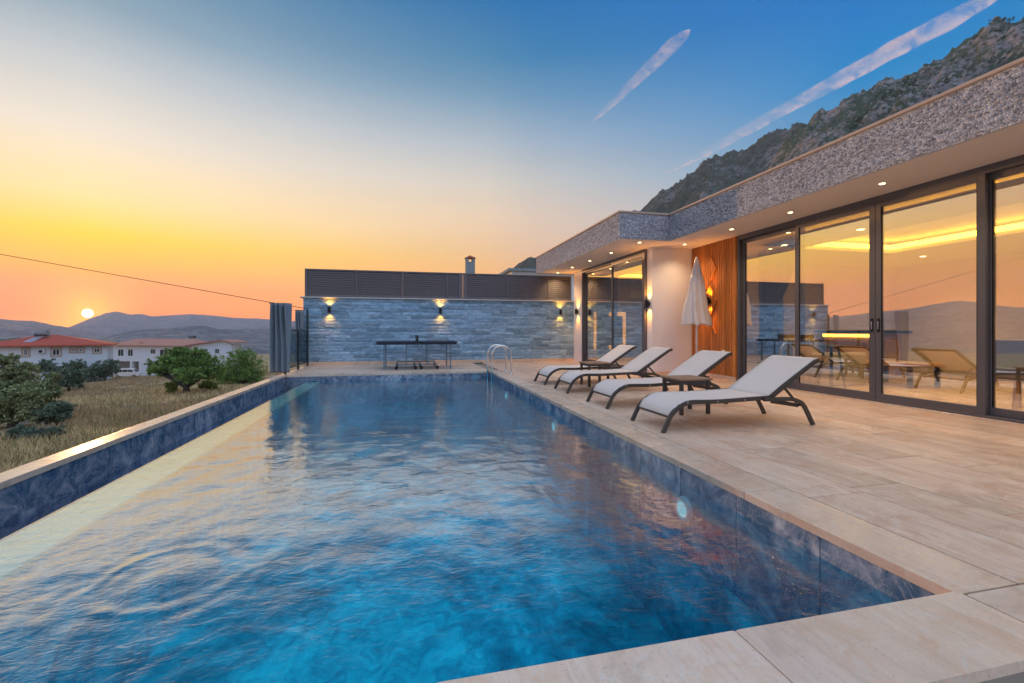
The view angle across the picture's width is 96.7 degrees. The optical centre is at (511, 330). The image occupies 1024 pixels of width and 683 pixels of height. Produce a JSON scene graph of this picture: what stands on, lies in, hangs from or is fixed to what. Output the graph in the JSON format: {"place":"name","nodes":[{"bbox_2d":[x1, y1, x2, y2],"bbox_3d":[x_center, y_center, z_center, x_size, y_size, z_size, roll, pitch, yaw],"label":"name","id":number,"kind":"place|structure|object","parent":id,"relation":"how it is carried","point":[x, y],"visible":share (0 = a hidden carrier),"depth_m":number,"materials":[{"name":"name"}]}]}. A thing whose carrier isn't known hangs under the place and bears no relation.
{"place":"outdoors","nodes":[
{"label":"outdoors","id":0,"kind":"place"},
{"bbox_2d":[0,319,110,338],"bbox_3d":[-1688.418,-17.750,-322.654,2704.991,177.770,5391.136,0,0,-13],"label":"hills","id":1,"kind":"structure","parent":0,"point":[17,328],"depth_m":1239.17,"materials":[{"name":"grey"}]},
{"bbox_2d":[0,353,302,465],"bbox_3d":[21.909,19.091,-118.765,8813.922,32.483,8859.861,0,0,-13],"label":"ground","id":2,"kind":"structure","parent":0,"point":[3,428],"depth_m":59.24,"materials":[{"name":"brown soil"}]},
{"bbox_2d":[0,337,20,340],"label":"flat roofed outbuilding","id":3,"kind":"structure","parent":2,"relation":"on","point":[5,338],"depth_m":127.08,"materials":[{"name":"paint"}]},
{"bbox_2d":[0,352,64,427],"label":"olive tree","id":4,"kind":"object","parent":2,"relation":"on","point":[23,396],"visible":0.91,"depth_m":21.54,"materials":[{"name":"green plant"}]},
{"bbox_2d":[0,424,66,440],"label":"green shrub","id":5,"kind":"object","parent":2,"relation":"on","point":[19,430],"visible":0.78,"depth_m":17.11,"materials":[{"name":"green plant"}]},
{"bbox_2d":[32,358,61,373],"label":"garden bush","id":6,"kind":"object","parent":2,"relation":"on","point":[48,366],"visible":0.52,"depth_m":73.21,"materials":[{"name":"green plant"}]},
{"bbox_2d":[29,399,78,424],"bbox_3d":[-21.119,3.914,20.936,1.771,1.491,1.445,0,0,-13],"label":"green shrub","id":7,"kind":"object","parent":2,"relation":"on","point":[57,412],"visible":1,"depth_m":20.82,"materials":[{"name":"green plant"}]},
{"bbox_2d":[0,330,118,381],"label":"white house","id":8,"kind":"structure","parent":2,"relation":"on","point":[46,345],"depth_m":78.12,"materials":[{"name":"paint"}]},
{"bbox_2d":[52,349,59,354],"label":"window","id":9,"kind":"structure","parent":8,"relation":"in","point":[54,351],"depth_m":77.40,"materials":[{"name":"white plastic"}]},
{"bbox_2d":[48,366,89,390],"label":"garden bush","id":10,"kind":"object","parent":2,"relation":"on","point":[73,377],"visible":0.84,"depth_m":50.03,"materials":[{"name":"green plant"}]},
{"bbox_2d":[61,358,98,380],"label":"garden bush","id":11,"kind":"object","parent":2,"relation":"on","point":[76,364],"visible":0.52,"depth_m":76.22,"materials":[{"name":"green plant"}]},
{"bbox_2d":[3,396,198,427],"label":"field stones","id":12,"kind":"object","parent":2,"relation":"on","point":[45,426],"visible":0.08,"depth_m":23.61,"materials":[{"name":"grey stone"}]},
{"bbox_2d":[0,383,210,464],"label":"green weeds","id":13,"kind":"object","parent":2,"relation":"on","point":[161,413],"visible":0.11,"depth_m":19.48,"materials":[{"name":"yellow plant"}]},
{"bbox_2d":[91,358,121,379],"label":"garden bush","id":14,"kind":"object","parent":2,"relation":"on","point":[105,369],"visible":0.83,"depth_m":79.14,"materials":[{"name":"green plant"}]},
{"bbox_2d":[113,368,141,376],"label":"parked van","id":15,"kind":"object","parent":2,"relation":"on","point":[133,372],"visible":0.73,"depth_m":100.42,"materials":[{"name":"white paint"}]},
{"bbox_2d":[0,369,293,472],"bbox_3d":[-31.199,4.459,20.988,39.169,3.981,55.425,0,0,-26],"label":"dry grass","id":16,"kind":"structure","parent":2,"relation":"on","point":[87,429],"depth_m":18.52,"materials":[{"name":"brown plant"}]},
{"bbox_2d":[164,379,178,392],"bbox_3d":[-29.514,4.978,39.432,1.179,1.656,0.910,0,0,13],"label":"green shrub","id":17,"kind":"object","parent":2,"relation":"on","point":[170,386],"visible":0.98,"depth_m":39.38,"materials":[{"name":"green plant"}]},
{"bbox_2d":[113,335,248,375],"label":"white house","id":18,"kind":"structure","parent":2,"relation":"on","point":[136,353],"depth_m":105.46,"materials":[{"name":"paint"}]},
{"bbox_2d":[118,349,123,355],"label":"window","id":19,"kind":"structure","parent":18,"relation":"in","point":[120,351],"depth_m":108.00,"materials":[{"name":"white plastic"}]},
{"bbox_2d":[128,349,132,355],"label":"window","id":20,"kind":"structure","parent":18,"relation":"in","point":[130,351],"depth_m":107.10,"materials":[{"name":"white plastic"}]},
{"bbox_2d":[160,349,167,355],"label":"window","id":21,"kind":"structure","parent":18,"relation":"in","point":[162,351],"depth_m":104.14,"materials":[{"name":"white plastic"}]},
{"bbox_2d":[144,346,226,393],"bbox_3d":[-28.524,3.502,40.029,6.698,4.438,4.785,0,0,21],"label":"fig tree","id":22,"kind":"object","parent":2,"relation":"on","point":[188,371],"visible":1,"depth_m":39.40,"materials":[{"name":"green plant"}]},
{"bbox_2d":[197,379,219,389],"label":"green shrub","id":23,"kind":"object","parent":2,"relation":"on","point":[207,384],"visible":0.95,"depth_m":42.24,"materials":[{"name":"green plant"}]},
{"bbox_2d":[210,347,269,384],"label":"fig tree","id":24,"kind":"object","parent":2,"relation":"on","point":[244,373],"visible":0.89,"depth_m":54.37,"materials":[{"name":"green plant"}]},
{"bbox_2d":[0,373,935,682],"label":"swimming pool","id":25,"kind":"structure","parent":2,"relation":"in","point":[494,593],"depth_m":3.73,"materials":[{"name":"liquid"}]},
{"bbox_2d":[0,389,290,540],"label":"water","id":26,"kind":"structure","parent":25,"relation":"in","point":[27,519],"depth_m":3.95,"materials":[{"name":"blue liquid"}]},
{"bbox_2d":[0,377,839,627],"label":"water","id":27,"kind":"structure","parent":25,"relation":"in","point":[316,423],"depth_m":3.97,"materials":[{"name":"blue liquid"}]},
{"bbox_2d":[675,496,692,521],"bbox_3d":[1.284,1.340,3.417,0.036,0.190,0.190,0,0,-13],"label":"pool lamp","id":28,"kind":"object","parent":25,"relation":"attached to","point":[684,516],"visible":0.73,"depth_m":3.38,"materials":[{"name":"white glass"}]},
{"bbox_2d":[465,255,475,272],"bbox_3d":[-2.027,-1.072,22.000,0.520,5.144,0.520,0,0,-13],"label":"chimney","id":29,"kind":"object","parent":2,"relation":"on","point":[469,267],"visible":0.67,"depth_m":21.80,"materials":[{"name":"paint"}]},
{"bbox_2d":[0,361,1023,682],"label":"pool deck","id":30,"kind":"structure","parent":2,"relation":"on","point":[930,501],"depth_m":2.57,"materials":[{"name":"tile"}]},
{"bbox_2d":[269,303,308,373],"bbox_3d":[-5.635,0.182,11.664,0.400,1.635,2.595,0,0,-13],"label":"metal frame","id":31,"kind":"object","parent":30,"relation":"on","point":[307,338],"visible":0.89,"depth_m":12.90,"materials":[{"name":"grey metal"}]},
{"bbox_2d":[269,303,291,372],"bbox_3d":[-5.317,0.168,10.412,0.456,1.596,0.236,0,0,-4],"label":"outdoor curtain","id":32,"kind":"object","parent":31,"relation":"hanging from","point":[280,328],"visible":1,"depth_m":10.39,"materials":[{"name":"grey fabric"}]},
{"bbox_2d":[295,311,303,361],"bbox_3d":[-5.958,0.153,12.731,0.240,1.426,0.128,0,0,7],"label":"outdoor curtain","id":33,"kind":"object","parent":31,"relation":"hanging from","point":[299,318],"visible":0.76,"depth_m":12.71,"materials":[{"name":"grey fabric"}]},
{"bbox_2d":[376,335,457,369],"bbox_3d":[-2.559,0.562,12.239,2.050,0.875,1.530,0,0,-13],"label":"table tennis","id":34,"kind":"object","parent":30,"relation":"on","point":[406,343],"visible":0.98,"depth_m":11.74,"materials":[{"name":"black metal"}]},
{"bbox_2d":[300,296,573,365],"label":"stone garden wall","id":35,"kind":"structure","parent":30,"relation":"on","point":[349,330],"depth_m":13.90,"materials":[{"name":"stone"}]},
{"bbox_2d":[305,268,570,300],"bbox_3d":[-2.027,-1.389,14.164,8.194,0.827,0.070,0,0,-13],"label":"louvre fence","id":36,"kind":"object","parent":35,"relation":"on","point":[365,283],"visible":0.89,"depth_m":14.06,"materials":[{"name":"grey metal"}]},
{"bbox_2d":[487,344,512,379],"bbox_3d":[-0.307,1.139,10.896,0.555,1.622,0.640,0,0,-13],"label":"pool ladder","id":37,"kind":"object","parent":30,"relation":"attached to","point":[502,346],"visible":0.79,"depth_m":10.67,"materials":[{"name":"silver metal"}]},
{"bbox_2d":[534,345,635,384],"bbox_3d":[1.418,0.651,8.887,1.885,0.718,0.696,0,0,-14],"label":"sun lounger","id":38,"kind":"object","parent":30,"relation":"on","point":[614,354],"visible":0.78,"depth_m":8.80,"materials":[{"name":"white fabric"}]},
{"bbox_2d":[579,361,610,386],"bbox_3d":[1.504,0.785,8.288,0.440,0.430,0.440,0,0,-13],"label":"side table","id":39,"kind":"object","parent":30,"relation":"on","point":[589,364],"visible":0.73,"depth_m":8.14,"materials":[{"name":"brown wood"}]},
{"bbox_2d":[554,347,672,393],"bbox_3d":[1.709,0.651,7.743,1.885,0.718,0.696,0,0,-13],"label":"sun lounger","id":40,"kind":"object","parent":30,"relation":"on","point":[634,366],"visible":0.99,"depth_m":7.66,"materials":[{"name":"white fabric"}]},
{"bbox_2d":[586,350,732,408],"bbox_3d":[2.034,0.651,6.327,1.885,0.718,0.696,0,0,-14],"label":"sun lounger","id":41,"kind":"object","parent":30,"relation":"on","point":[702,363],"visible":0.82,"depth_m":6.29,"materials":[{"name":"white fabric"}]},
{"bbox_2d":[660,375,712,414],"bbox_3d":[2.139,0.785,5.602,0.440,0.430,0.440,0,0,-13],"label":"side table","id":42,"kind":"object","parent":30,"relation":"on","point":[682,380],"visible":0.81,"depth_m":5.45,"materials":[{"name":"brown wood"}]},
{"bbox_2d":[681,257,712,377],"bbox_3d":[3.894,-0.280,9.580,0.578,2.560,0.586,0,0,39],"label":"closed parasol","id":43,"kind":"object","parent":30,"relation":"on","point":[696,311],"visible":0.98,"depth_m":9.48,"materials":[{"name":"white fabric"}]},
{"bbox_2d":[630,355,819,432],"bbox_3d":[2.305,0.651,4.963,1.885,0.718,0.696,0,0,-13],"label":"sun lounger","id":44,"kind":"object","parent":30,"relation":"on","point":[764,379],"visible":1,"depth_m":4.90,"materials":[{"name":"white fabric"}]},
{"bbox_2d":[499,268,573,300],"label":"neighbour house","id":45,"kind":"structure","parent":2,"relation":"on","point":[518,271],"depth_m":26.25,"materials":[{"name":"paint"}]},
{"bbox_2d":[535,57,1023,425],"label":"villa","id":46,"kind":"object","parent":2,"relation":"on","point":[947,199],"visible":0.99,"depth_m":8.54,"materials":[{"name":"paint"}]},
{"bbox_2d":[585,265,610,360],"bbox_3d":[2.512,-0.410,13.043,0.060,2.740,2.090,0,0,-13],"label":"sliding door","id":47,"kind":"structure","parent":46,"relation":"in","point":[598,281],"depth_m":13.15,"materials":[{"name":"glass"}]},
{"bbox_2d":[611,254,642,369],"bbox_3d":[2.858,-0.410,11.275,0.060,2.740,1.670,0,0,-13],"label":"sliding door","id":48,"kind":"structure","parent":46,"relation":"in","point":[626,274],"depth_m":11.24,"materials":[{"name":"glass"}]},
{"bbox_2d":[645,300,649,307],"bbox_3d":[3.059,-0.600,10.280,0.110,0.170,0.084,0,0,-13],"label":"wall sconce","id":49,"kind":"object","parent":46,"relation":"attached to","point":[647,303],"depth_m":10.24,"materials":[{"name":"black metal"}]},
{"bbox_2d":[742,226,804,386],"bbox_3d":[4.716,-0.410,8.282,0.060,2.740,1.390,0,0,-13],"label":"sliding door","id":50,"kind":"structure","parent":46,"relation":"in","point":[758,251],"depth_m":8.56,"materials":[{"name":"glass"}]},
{"bbox_2d":[784,338,865,385],"bbox_3d":[5.821,0.580,9.391,1.150,0.880,2.160,0,0,-13],"label":"sofa","id":51,"kind":"object","parent":46,"relation":"on","point":[854,366],"visible":0.41,"depth_m":8.38,"materials":[{"name":"grey fabric"}]},
{"bbox_2d":[817,345,845,388],"bbox_3d":[5.572,0.636,7.945,0.360,0.772,0.360,0,0,-13],"label":"bar stool","id":52,"kind":"object","parent":46,"relation":"on","point":[831,347],"visible":0.84,"depth_m":7.86,"materials":[{"name":"black metal"}]},
{"bbox_2d":[795,203,875,398],"bbox_3d":[4.938,-0.410,7.014,0.072,2.740,1.340,0,0,-13],"label":"sliding door","id":53,"kind":"structure","parent":46,"relation":"in","point":[871,208],"depth_m":6.62,"materials":[{"name":"metal"}]},
{"bbox_2d":[814,331,911,377],"bbox_3d":[7.925,0.510,10.377,0.800,1.020,1.650,0,0,-13],"label":"bar counter","id":54,"kind":"object","parent":46,"relation":"on","point":[860,343],"visible":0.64,"depth_m":10.02,"materials":[{"name":"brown wood"}]},
{"bbox_2d":[866,360,946,388],"bbox_3d":[7.229,0.800,8.542,0.800,0.440,1.100,0,0,-13],"label":"coffee table","id":55,"kind":"object","parent":46,"relation":"on","point":[909,365],"visible":0.67,"depth_m":8.15,"materials":[{"name":"brown wood"}]},
{"bbox_2d":[876,174,988,414],"bbox_3d":[5.235,-0.410,5.756,0.072,2.740,1.234,0,0,-13],"label":"sliding door","id":56,"kind":"structure","parent":46,"relation":"in","point":[982,181],"depth_m":5.24,"materials":[{"name":"metal"}]},
{"bbox_2d":[989,165,1023,419],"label":"sliding door","id":57,"kind":"structure","parent":46,"relation":"in","point":[1001,412],"depth_m":5.15,"materials":[{"name":"metal"}]},
{"bbox_2d":[995,339,1023,409],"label":"dining chair","id":58,"kind":"object","parent":46,"relation":"on","point":[1009,360],"visible":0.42,"depth_m":5.31,"materials":[{"name":"beige fabric"}]},
{"bbox_3d":[-71.730,-3.165,15.000,1.600,20.547,0.271,0,0,-13],"label":"utility pole","id":59,"kind":"object","parent":2,"relation":"on","visible":0},
{"bbox_2d":[0,254,306,308],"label":"overhead cable","id":60,"kind":"object","parent":59,"relation":"attached to","point":[147,280],"visible":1,"depth_m":13.16,"materials":[{"name":"black metal"}]},
{"bbox_2d":[69,311,294,334],"bbox_3d":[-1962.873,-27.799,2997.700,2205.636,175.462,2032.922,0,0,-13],"label":"hills","id":61,"kind":"structure","parent":0,"point":[115,322],"depth_m":2620.87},
{"bbox_2d":[94,326,302,353],"bbox_3d":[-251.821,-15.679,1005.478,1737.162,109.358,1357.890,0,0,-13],"label":"hills","id":62,"kind":"structure","parent":0,"point":[257,340],"depth_m":756.62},
{"bbox_2d":[0,0,1023,326],"label":"sky","id":63,"kind":"structure","parent":0,"point":[239,148],"materials":[{"name":"blue"}]},
{"bbox_2d":[514,122,806,268],"bbox_3d":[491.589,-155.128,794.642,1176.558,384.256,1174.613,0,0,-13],"label":"mountain","id":64,"kind":"structure","parent":0,"point":[730,165],"depth_m":760.75,"materials":[{"name":"grey stone"}]},
{"bbox_2d":[515,124,802,268],"bbox_3d":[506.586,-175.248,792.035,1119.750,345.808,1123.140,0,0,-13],"label":"mountain scrub","id":65,"kind":"object","parent":64,"relation":"on","point":[704,176],"visible":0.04,"depth_m":761.18,"materials":[{"name":"green plant"}]},
{"bbox_2d":[792,0,993,109],"bbox_3d":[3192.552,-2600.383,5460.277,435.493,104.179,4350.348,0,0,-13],"label":"contrail","id":66,"kind":"object","parent":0,"point":[890,45],"visible":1,"depth_m":4112.02,"materials":[{"name":"white"}]},
{"bbox_2d":[767,16,1023,169],"bbox_3d":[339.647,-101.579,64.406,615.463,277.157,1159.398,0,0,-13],"label":"mountain","id":67,"kind":"structure","parent":0,"point":[822,127],"depth_m":312.84,"materials":[{"name":"stone"}]},
{"bbox_2d":[845,16,1014,129],"bbox_3d":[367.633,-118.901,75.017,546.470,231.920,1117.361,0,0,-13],"label":"mountain scrub","id":68,"kind":"object","parent":67,"relation":"on","point":[904,81],"visible":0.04,"depth_m":298.87,"materials":[{"name":"green plant"}]},
{"bbox_2d":[1015,382,1021,408],"bbox_3d":[7.318,0.630,5.121,1.100,0.780,2.200,0,0,-13],"label":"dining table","id":69,"kind":"object","parent":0,"point":[1018,404],"visible":0.17,"depth_m":5.96,"materials":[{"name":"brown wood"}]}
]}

